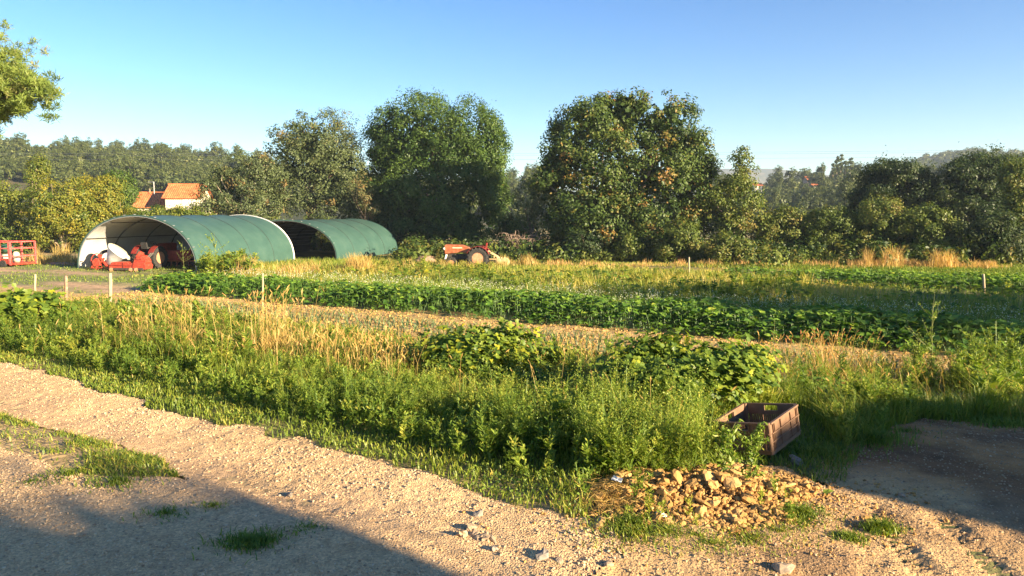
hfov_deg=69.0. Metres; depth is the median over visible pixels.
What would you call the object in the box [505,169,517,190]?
hillside tree
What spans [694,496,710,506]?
clod
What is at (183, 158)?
hillside tree
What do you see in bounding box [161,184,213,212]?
house
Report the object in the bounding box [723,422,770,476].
tall weed
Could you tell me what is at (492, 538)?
stone
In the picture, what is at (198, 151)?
hillside tree
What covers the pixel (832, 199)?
hillside tree
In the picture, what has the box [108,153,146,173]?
hillside tree
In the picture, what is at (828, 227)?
shrub
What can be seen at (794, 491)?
clod
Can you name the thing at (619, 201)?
oak tree
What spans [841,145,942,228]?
dark tree
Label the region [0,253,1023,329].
field grass
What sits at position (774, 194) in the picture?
hillside tree
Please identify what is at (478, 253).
tractor
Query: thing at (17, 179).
hills
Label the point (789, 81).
sky
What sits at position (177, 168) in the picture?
hillside tree
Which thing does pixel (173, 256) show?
seed drill
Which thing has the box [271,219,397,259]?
storage tunnel
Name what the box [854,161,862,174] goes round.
pine tree
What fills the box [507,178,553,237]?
olive tree
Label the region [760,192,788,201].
hillside tree
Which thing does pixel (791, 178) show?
hillside tree
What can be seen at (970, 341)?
tall weed
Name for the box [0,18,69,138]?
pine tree
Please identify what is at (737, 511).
clod
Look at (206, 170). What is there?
hillside tree
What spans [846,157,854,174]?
cypress tree
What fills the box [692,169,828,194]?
distant ridge
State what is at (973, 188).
dark tree
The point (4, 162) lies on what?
hillside tree
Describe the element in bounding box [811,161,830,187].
hillside tree
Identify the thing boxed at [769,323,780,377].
tall weed
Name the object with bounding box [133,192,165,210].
house
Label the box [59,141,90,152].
hillside tree
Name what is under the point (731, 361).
broadleaf bush
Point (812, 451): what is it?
verge grass
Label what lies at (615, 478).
plastic scrap
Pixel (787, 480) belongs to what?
clod
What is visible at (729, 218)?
slender tree
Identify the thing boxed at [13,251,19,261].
sack
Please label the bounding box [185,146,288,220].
olive green tree
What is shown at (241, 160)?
hillside tree
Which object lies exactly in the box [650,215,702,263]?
shrub
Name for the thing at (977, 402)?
long grass
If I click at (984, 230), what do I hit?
shrub
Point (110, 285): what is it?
stake
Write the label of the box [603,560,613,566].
stone
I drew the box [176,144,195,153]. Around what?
hillside tree
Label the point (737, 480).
clod
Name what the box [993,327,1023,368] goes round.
tall weed
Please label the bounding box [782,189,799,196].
hillside tree
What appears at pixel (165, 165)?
hillside tree
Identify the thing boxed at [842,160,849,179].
cypress tree
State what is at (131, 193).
tree
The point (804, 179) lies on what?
house
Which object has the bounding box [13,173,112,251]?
tree
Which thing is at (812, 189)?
hillside tree
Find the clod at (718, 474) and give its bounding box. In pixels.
[715,472,730,480]
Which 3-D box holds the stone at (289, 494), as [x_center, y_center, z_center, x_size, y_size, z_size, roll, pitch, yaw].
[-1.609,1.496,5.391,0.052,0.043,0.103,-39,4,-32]
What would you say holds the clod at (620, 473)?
on the dirt yard at (861, 567)
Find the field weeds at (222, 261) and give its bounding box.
[98,248,1023,361]
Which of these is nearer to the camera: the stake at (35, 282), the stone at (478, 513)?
the stone at (478, 513)
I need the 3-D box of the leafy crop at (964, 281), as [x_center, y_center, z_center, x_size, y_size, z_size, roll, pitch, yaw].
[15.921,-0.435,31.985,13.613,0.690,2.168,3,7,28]
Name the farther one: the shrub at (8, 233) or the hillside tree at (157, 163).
the hillside tree at (157, 163)
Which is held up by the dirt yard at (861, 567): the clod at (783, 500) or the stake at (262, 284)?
the clod at (783, 500)
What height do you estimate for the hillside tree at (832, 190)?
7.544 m
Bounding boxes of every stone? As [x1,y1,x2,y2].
[286,492,292,497]
[456,530,467,537]
[466,523,477,529]
[471,529,479,536]
[472,509,482,516]
[474,532,489,541]
[489,534,496,542]
[535,548,548,560]
[555,557,563,563]
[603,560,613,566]
[771,562,795,573]
[789,454,802,466]
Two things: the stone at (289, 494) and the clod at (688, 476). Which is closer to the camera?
the clod at (688, 476)
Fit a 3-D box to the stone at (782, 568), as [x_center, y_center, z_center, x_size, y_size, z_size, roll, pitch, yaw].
[1.526,1.566,4.169,0.123,0.085,0.114,-22,-1,1]
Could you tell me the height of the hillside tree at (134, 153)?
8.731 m
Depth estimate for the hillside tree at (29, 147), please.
221.72 m
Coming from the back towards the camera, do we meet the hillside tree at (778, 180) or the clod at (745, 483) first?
the hillside tree at (778, 180)
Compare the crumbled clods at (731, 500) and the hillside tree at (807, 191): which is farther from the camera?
the hillside tree at (807, 191)
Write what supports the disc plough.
hanging from the tractor at (478, 253)
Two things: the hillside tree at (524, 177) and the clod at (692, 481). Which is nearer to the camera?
the clod at (692, 481)
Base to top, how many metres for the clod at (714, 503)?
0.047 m
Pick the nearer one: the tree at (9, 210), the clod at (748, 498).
the clod at (748, 498)
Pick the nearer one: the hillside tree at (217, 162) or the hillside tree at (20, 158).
the hillside tree at (20, 158)
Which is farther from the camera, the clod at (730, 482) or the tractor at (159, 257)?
the tractor at (159, 257)
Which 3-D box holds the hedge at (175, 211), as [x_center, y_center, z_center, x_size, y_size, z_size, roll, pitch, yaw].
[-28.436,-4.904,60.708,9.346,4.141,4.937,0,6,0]
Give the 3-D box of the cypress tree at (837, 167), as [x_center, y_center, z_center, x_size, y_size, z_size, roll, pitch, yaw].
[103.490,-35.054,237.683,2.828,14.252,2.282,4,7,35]
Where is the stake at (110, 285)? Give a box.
[108,273,111,301]
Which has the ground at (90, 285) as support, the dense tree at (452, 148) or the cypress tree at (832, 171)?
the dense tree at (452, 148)
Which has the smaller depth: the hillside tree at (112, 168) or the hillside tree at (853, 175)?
the hillside tree at (853, 175)
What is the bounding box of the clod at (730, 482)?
[723,477,740,488]
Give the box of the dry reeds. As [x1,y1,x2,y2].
[13,242,1012,276]
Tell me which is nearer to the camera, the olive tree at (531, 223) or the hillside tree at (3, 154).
the olive tree at (531, 223)
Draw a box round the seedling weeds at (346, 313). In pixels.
[62,289,980,386]
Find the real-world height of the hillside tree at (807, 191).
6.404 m
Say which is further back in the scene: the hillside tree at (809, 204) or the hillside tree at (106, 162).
the hillside tree at (106, 162)
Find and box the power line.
[44,150,963,159]
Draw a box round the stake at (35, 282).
[34,274,36,290]
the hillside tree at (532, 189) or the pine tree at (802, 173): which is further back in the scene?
the pine tree at (802, 173)
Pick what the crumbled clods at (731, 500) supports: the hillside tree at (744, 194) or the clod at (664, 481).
the clod at (664, 481)
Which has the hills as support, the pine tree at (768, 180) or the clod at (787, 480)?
the pine tree at (768, 180)
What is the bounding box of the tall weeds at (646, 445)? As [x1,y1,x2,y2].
[0,289,1023,524]
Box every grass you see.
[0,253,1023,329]
[0,297,1023,466]
[0,319,1023,575]
[1,284,1023,522]
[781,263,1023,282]
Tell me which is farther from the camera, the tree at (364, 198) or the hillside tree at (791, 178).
the hillside tree at (791, 178)
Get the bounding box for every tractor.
[131,241,180,268]
[443,242,493,264]
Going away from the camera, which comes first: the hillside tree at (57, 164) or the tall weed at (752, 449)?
the tall weed at (752, 449)
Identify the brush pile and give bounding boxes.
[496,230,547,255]
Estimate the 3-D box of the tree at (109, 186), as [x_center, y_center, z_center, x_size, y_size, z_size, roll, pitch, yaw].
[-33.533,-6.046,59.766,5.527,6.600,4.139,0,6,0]
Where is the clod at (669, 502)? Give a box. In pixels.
[660,495,672,507]
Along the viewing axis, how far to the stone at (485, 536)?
4.58 m
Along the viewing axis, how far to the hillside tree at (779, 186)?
209.64 m
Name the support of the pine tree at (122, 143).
on the hills
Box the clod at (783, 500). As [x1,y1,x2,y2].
[781,498,788,502]
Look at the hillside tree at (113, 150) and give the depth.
233.08 m
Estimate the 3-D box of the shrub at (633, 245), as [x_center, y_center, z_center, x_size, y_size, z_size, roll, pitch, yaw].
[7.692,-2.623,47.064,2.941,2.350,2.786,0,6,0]
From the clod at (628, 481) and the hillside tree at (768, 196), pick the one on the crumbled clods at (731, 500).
the clod at (628, 481)
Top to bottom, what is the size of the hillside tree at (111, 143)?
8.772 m
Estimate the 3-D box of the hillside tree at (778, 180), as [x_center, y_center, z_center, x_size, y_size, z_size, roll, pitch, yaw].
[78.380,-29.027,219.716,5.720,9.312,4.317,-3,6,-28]
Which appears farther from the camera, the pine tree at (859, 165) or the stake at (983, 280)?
the pine tree at (859, 165)
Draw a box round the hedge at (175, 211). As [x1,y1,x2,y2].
[108,203,220,218]
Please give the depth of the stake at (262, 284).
23.78 m
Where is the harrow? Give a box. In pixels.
[41,262,74,264]
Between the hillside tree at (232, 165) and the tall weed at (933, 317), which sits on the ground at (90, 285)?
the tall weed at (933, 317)
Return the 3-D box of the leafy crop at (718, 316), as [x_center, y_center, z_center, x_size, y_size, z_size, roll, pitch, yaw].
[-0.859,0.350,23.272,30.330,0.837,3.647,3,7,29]
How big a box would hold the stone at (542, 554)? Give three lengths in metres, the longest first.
0.119 x 0.078 x 0.052 m
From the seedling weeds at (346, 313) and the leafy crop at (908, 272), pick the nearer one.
the seedling weeds at (346, 313)
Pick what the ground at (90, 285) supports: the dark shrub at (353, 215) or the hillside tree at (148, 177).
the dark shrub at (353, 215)
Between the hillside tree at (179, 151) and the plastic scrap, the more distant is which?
the hillside tree at (179, 151)
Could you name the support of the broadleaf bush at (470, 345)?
on the ground at (90, 285)
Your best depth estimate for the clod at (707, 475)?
5.16 m
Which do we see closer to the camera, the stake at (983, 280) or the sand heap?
the stake at (983, 280)
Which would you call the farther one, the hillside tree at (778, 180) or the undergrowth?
the hillside tree at (778, 180)
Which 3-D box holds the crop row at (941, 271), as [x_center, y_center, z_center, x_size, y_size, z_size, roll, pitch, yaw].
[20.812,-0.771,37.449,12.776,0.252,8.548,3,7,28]
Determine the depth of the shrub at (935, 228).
46.15 m
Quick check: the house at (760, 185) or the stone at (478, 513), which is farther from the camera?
the house at (760, 185)
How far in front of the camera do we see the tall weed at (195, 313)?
10.95 m
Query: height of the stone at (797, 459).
0.103 m
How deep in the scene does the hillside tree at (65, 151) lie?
202.88 m
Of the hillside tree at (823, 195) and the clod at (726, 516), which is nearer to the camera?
the clod at (726, 516)
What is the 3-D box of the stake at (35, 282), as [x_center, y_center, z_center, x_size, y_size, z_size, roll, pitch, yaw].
[-15.910,0.099,24.839,0.154,1.128,0.079,0,6,0]
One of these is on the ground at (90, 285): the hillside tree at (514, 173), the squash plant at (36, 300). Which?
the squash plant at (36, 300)
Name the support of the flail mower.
on the ground at (90, 285)
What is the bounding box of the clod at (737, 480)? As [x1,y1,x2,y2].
[729,476,741,486]
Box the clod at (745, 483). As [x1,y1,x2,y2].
[741,481,752,486]
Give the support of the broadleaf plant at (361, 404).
on the ground at (90, 285)
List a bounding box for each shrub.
[0,222,81,253]
[263,213,399,250]
[339,195,387,227]
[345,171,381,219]
[485,212,545,240]
[564,228,611,259]
[611,228,655,261]
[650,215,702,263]
[699,230,757,264]
[748,203,812,249]
[797,202,864,251]
[851,193,920,251]
[899,200,967,253]
[958,205,1023,264]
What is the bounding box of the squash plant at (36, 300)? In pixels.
[0,281,83,327]
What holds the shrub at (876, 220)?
on the ground at (90, 285)
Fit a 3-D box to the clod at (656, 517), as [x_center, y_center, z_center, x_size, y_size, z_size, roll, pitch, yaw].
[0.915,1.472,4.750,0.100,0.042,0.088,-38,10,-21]
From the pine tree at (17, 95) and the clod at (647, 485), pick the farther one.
the pine tree at (17, 95)
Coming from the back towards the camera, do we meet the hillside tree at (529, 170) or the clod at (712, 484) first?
the hillside tree at (529, 170)
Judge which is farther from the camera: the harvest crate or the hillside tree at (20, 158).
the hillside tree at (20, 158)
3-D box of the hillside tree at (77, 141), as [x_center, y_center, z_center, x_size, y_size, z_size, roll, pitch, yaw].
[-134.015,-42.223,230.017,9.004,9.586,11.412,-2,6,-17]
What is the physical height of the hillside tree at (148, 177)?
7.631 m
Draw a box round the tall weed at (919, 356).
[905,339,932,385]
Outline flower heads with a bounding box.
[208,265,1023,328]
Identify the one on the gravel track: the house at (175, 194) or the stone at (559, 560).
the stone at (559, 560)
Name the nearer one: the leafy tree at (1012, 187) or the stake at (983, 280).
the stake at (983, 280)
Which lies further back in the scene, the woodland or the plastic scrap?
the woodland
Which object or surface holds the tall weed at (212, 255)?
on the ground at (90, 285)
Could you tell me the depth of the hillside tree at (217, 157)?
248.40 m
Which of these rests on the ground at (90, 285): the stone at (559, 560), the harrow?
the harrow
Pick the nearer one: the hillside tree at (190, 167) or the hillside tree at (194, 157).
the hillside tree at (190, 167)
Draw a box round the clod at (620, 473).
[613,471,626,477]
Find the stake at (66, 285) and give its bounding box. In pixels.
[64,276,67,300]
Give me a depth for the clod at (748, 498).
4.93 m
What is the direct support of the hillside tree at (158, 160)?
on the hills
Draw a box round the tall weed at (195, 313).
[189,298,209,328]
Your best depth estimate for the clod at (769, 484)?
5.17 m
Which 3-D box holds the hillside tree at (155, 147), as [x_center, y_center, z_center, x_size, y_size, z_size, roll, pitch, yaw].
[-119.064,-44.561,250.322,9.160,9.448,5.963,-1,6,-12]
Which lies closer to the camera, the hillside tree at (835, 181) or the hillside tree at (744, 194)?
the hillside tree at (744, 194)
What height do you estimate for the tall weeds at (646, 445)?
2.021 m
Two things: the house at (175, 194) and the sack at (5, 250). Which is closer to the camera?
the sack at (5, 250)
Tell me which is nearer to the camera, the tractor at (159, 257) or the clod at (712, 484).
the clod at (712, 484)
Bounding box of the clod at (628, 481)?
[625,479,633,484]
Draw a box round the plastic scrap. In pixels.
[611,475,622,482]
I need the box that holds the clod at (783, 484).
[778,482,789,487]
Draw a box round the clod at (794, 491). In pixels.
[787,487,797,493]
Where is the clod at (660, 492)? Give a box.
[656,489,672,497]
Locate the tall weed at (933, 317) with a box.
[905,293,944,385]
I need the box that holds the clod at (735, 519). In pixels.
[730,517,745,522]
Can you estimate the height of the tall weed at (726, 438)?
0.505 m
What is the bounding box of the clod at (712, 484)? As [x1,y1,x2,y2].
[708,479,719,489]
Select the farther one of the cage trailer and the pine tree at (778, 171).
the pine tree at (778, 171)
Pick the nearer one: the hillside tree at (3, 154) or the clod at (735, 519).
the clod at (735, 519)
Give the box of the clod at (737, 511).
[733,508,744,516]
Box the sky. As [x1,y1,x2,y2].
[0,0,1023,191]
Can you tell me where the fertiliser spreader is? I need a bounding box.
[91,243,129,269]
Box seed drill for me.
[165,250,194,266]
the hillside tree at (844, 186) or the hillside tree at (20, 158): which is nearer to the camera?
the hillside tree at (844, 186)
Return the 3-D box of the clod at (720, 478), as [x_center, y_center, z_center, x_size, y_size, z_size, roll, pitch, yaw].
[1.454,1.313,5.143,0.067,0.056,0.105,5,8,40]
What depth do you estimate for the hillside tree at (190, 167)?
202.25 m
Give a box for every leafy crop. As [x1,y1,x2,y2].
[136,270,1023,353]
[723,266,1023,291]
[820,267,1023,285]
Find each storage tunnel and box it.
[77,214,294,270]
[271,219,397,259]
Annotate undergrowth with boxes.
[0,230,1023,267]
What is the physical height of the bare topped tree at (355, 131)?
12.353 m
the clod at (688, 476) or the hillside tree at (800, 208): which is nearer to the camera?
the clod at (688, 476)
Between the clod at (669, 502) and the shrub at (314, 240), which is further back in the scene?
the shrub at (314, 240)
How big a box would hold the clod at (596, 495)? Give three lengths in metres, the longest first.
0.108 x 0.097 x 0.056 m
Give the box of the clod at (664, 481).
[656,477,669,486]
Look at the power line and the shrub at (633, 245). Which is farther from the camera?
the power line
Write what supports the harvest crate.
on the ground at (90, 285)
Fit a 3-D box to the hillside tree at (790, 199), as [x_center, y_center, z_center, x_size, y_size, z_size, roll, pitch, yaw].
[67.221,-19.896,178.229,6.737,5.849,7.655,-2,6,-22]
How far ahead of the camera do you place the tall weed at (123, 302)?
11.48 m
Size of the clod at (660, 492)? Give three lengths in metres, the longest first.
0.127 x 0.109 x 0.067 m
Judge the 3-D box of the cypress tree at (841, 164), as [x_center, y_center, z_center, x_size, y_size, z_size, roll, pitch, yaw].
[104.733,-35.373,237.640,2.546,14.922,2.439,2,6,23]
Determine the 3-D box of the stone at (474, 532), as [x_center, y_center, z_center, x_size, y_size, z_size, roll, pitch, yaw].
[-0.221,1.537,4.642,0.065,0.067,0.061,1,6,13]
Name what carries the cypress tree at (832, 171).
on the hills
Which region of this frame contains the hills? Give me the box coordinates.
[0,169,954,228]
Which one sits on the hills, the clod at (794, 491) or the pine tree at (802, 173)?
the pine tree at (802, 173)
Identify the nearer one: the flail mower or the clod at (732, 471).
the clod at (732, 471)
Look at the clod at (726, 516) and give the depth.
4.76 m
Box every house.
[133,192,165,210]
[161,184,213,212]
[752,183,762,190]
[802,176,809,183]
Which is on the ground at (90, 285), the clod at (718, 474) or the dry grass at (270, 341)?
the dry grass at (270, 341)
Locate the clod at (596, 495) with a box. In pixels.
[591,492,603,501]
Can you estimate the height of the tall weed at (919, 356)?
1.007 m
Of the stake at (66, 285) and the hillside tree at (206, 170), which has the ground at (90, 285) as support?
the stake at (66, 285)
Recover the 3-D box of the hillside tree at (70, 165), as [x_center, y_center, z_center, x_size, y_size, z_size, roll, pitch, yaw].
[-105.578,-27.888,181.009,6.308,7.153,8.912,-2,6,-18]
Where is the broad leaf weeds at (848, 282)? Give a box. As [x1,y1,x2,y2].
[318,263,1023,318]
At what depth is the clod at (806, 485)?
5.27 m
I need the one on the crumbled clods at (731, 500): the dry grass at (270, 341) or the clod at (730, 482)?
the clod at (730, 482)
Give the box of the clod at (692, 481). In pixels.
[683,478,697,489]
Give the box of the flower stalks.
[218,268,1023,344]
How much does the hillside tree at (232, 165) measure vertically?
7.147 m
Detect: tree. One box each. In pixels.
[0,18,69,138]
[0,148,7,156]
[0,158,24,178]
[0,179,44,243]
[2,133,30,147]
[9,156,28,174]
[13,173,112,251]
[21,152,53,217]
[23,144,49,151]
[23,163,64,175]
[25,146,50,159]
[43,154,78,167]
[46,140,62,149]
[48,147,82,158]
[51,147,83,158]
[55,139,77,146]
[56,171,88,188]
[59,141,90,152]
[60,135,95,152]
[61,158,91,174]
[63,171,129,230]
[83,148,106,163]
[94,138,103,147]
[96,167,141,211]
[100,159,125,167]
[101,165,122,172]
[102,151,118,159]
[104,141,123,148]
[104,148,128,154]
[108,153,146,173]
[112,149,153,165]
[113,141,128,149]
[122,137,153,152]
[129,166,171,191]
[143,141,169,153]
[144,156,168,165]
[148,143,187,170]
[157,160,182,172]
[159,171,188,189]
[163,166,197,176]
[170,154,192,164]
[171,148,185,157]
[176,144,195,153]
[182,168,203,181]
[182,172,216,183]
[184,153,201,163]
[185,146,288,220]
[185,165,208,172]
[194,164,222,175]
[197,148,210,156]
[204,160,230,171]
[205,141,229,157]
[209,153,230,161]
[220,159,236,168]
[232,144,239,155]
[233,155,251,167]
[263,106,372,248]
[328,108,370,218]
[353,86,514,246]
[503,86,724,249]
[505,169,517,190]
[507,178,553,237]
[509,167,520,187]
[511,170,539,203]
[523,163,533,182]
[525,168,549,208]
[689,145,773,240]
[735,171,751,209]
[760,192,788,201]
[762,187,791,193]
[763,173,773,185]
[766,188,779,208]
[768,177,782,186]
[769,201,801,211]
[769,205,817,227]
[771,164,782,179]
[771,174,783,187]
[771,184,791,191]
[781,193,808,206]
[782,167,797,188]
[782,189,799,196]
[785,167,815,182]
[793,186,824,196]
[795,197,830,214]
[803,187,811,200]
[805,172,819,183]
[808,187,836,205]
[810,185,840,200]
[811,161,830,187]
[815,193,844,208]
[826,177,845,185]
[829,163,836,179]
[831,177,859,208]
[833,156,839,179]
[834,168,859,197]
[837,154,844,177]
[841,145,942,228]
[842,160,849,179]
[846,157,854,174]
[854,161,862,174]
[926,143,1023,242]
[994,153,1023,225]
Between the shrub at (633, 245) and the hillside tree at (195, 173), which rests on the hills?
the hillside tree at (195, 173)
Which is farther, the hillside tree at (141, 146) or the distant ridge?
the distant ridge
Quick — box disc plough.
[488,250,509,265]
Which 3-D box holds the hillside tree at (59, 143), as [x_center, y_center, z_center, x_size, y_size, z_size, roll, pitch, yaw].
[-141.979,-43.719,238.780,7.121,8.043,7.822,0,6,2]
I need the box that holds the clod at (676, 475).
[671,469,682,484]
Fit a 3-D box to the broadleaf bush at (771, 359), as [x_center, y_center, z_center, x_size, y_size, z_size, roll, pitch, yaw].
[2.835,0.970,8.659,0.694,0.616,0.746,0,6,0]
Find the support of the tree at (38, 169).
on the ground at (90, 285)
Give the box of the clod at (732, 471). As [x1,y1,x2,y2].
[728,469,742,474]
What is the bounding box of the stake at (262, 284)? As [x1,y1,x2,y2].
[261,273,263,308]
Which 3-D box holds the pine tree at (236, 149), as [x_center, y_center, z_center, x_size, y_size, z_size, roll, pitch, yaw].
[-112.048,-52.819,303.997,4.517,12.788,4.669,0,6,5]
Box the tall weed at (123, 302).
[117,297,145,325]
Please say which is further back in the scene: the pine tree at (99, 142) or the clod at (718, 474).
the pine tree at (99, 142)
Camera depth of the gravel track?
4.96 m
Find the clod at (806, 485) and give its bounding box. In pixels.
[801,483,809,489]
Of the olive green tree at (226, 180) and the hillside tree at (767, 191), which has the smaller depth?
the olive green tree at (226, 180)
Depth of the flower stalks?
23.19 m
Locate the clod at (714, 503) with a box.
[707,500,720,506]
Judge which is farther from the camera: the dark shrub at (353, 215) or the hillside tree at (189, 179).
the hillside tree at (189, 179)
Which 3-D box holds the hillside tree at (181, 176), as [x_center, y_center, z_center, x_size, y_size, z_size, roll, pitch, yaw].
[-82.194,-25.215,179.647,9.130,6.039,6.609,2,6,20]
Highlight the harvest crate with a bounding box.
[713,403,800,454]
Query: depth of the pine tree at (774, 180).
261.95 m
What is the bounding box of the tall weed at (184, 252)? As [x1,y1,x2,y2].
[176,240,195,268]
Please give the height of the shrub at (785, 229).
4.046 m
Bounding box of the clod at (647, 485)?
[639,482,650,487]
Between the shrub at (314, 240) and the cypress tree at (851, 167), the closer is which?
the shrub at (314, 240)
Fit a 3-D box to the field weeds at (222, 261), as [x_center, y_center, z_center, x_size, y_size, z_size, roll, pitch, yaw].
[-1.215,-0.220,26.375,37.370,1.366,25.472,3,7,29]
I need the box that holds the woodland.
[0,141,1023,218]
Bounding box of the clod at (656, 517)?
[651,512,661,521]
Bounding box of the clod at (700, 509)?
[695,505,706,517]
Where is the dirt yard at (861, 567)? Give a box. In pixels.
[588,419,1023,575]
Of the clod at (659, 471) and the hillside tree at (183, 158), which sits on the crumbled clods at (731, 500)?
the clod at (659, 471)
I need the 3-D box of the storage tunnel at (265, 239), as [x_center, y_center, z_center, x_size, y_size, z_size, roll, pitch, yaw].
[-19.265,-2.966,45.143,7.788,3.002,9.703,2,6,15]
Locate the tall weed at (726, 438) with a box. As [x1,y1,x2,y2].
[709,418,745,472]
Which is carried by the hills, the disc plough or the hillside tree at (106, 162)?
the hillside tree at (106, 162)
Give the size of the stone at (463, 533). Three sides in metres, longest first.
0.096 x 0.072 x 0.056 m
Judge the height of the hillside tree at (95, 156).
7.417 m
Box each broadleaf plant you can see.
[245,381,309,401]
[343,395,374,414]
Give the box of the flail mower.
[109,252,153,271]
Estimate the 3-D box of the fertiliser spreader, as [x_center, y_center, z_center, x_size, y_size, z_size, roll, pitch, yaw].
[-22.079,-1.735,41.003,1.992,1.464,1.326,0,6,0]
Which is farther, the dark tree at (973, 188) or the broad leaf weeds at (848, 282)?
the dark tree at (973, 188)
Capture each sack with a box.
[1,244,13,252]
[1,254,12,260]
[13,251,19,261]
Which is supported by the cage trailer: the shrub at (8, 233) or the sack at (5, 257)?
the sack at (5, 257)
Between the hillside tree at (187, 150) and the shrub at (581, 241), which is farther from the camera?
the hillside tree at (187, 150)
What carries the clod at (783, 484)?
on the crumbled clods at (731, 500)
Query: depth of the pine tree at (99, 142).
293.89 m
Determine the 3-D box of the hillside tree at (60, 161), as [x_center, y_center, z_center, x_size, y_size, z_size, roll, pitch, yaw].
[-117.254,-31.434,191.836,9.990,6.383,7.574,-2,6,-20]
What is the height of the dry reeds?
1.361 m
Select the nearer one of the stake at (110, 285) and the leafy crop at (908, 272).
the stake at (110, 285)
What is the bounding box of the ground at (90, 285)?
[0,229,1023,575]
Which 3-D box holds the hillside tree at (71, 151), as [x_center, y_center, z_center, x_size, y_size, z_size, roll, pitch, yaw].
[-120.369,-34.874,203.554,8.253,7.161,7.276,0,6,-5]
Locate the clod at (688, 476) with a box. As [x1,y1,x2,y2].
[683,474,692,478]
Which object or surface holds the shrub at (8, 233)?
on the ground at (90, 285)
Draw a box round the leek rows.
[89,292,1021,408]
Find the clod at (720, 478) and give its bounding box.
[717,474,724,482]
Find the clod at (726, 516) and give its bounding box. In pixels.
[724,513,737,520]
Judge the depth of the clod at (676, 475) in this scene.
5.17 m
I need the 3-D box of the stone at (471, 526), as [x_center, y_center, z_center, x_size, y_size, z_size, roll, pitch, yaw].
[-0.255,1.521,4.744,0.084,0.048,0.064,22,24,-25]
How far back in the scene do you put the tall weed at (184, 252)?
35.11 m
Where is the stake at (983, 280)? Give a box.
[982,274,985,292]
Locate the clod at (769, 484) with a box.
[767,479,777,489]
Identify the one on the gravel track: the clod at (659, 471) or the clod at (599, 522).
the clod at (599, 522)
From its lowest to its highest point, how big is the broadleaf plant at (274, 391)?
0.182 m
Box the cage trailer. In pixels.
[0,240,36,266]
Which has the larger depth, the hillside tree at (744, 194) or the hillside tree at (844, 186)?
the hillside tree at (744, 194)
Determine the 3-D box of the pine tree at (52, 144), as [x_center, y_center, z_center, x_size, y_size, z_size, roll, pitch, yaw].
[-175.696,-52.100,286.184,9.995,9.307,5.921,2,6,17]
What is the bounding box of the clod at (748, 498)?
[741,493,756,504]
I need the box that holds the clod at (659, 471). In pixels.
[651,469,664,474]
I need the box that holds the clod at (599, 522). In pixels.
[592,516,605,528]
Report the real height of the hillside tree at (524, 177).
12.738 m
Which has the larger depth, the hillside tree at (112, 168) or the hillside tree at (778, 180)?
the hillside tree at (778, 180)
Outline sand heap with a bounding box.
[416,255,436,262]
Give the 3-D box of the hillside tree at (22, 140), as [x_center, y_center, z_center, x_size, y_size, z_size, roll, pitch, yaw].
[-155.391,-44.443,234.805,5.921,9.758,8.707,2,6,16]
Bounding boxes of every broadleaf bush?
[387,310,583,377]
[585,316,787,410]
[747,345,783,384]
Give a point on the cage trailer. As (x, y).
(5, 262)
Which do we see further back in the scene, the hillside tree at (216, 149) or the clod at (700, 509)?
the hillside tree at (216, 149)
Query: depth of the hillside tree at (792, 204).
144.43 m
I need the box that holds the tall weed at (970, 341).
[954,330,983,366]
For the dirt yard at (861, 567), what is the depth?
4.74 m
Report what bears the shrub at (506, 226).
on the ground at (90, 285)
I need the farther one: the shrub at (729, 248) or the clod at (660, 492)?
the shrub at (729, 248)
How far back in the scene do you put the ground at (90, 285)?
14.70 m
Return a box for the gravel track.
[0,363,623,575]
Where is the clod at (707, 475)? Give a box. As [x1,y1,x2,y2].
[703,471,716,481]
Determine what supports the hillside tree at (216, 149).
on the hills
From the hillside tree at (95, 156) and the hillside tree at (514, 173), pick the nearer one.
the hillside tree at (95, 156)
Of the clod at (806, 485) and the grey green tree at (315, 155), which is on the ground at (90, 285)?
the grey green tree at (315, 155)
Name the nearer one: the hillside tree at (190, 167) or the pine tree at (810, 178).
the hillside tree at (190, 167)
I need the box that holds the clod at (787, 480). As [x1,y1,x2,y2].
[780,479,791,482]
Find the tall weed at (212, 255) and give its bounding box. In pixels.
[198,233,228,272]
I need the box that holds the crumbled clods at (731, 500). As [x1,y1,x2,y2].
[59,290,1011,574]
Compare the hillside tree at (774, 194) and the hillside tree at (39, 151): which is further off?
the hillside tree at (39, 151)

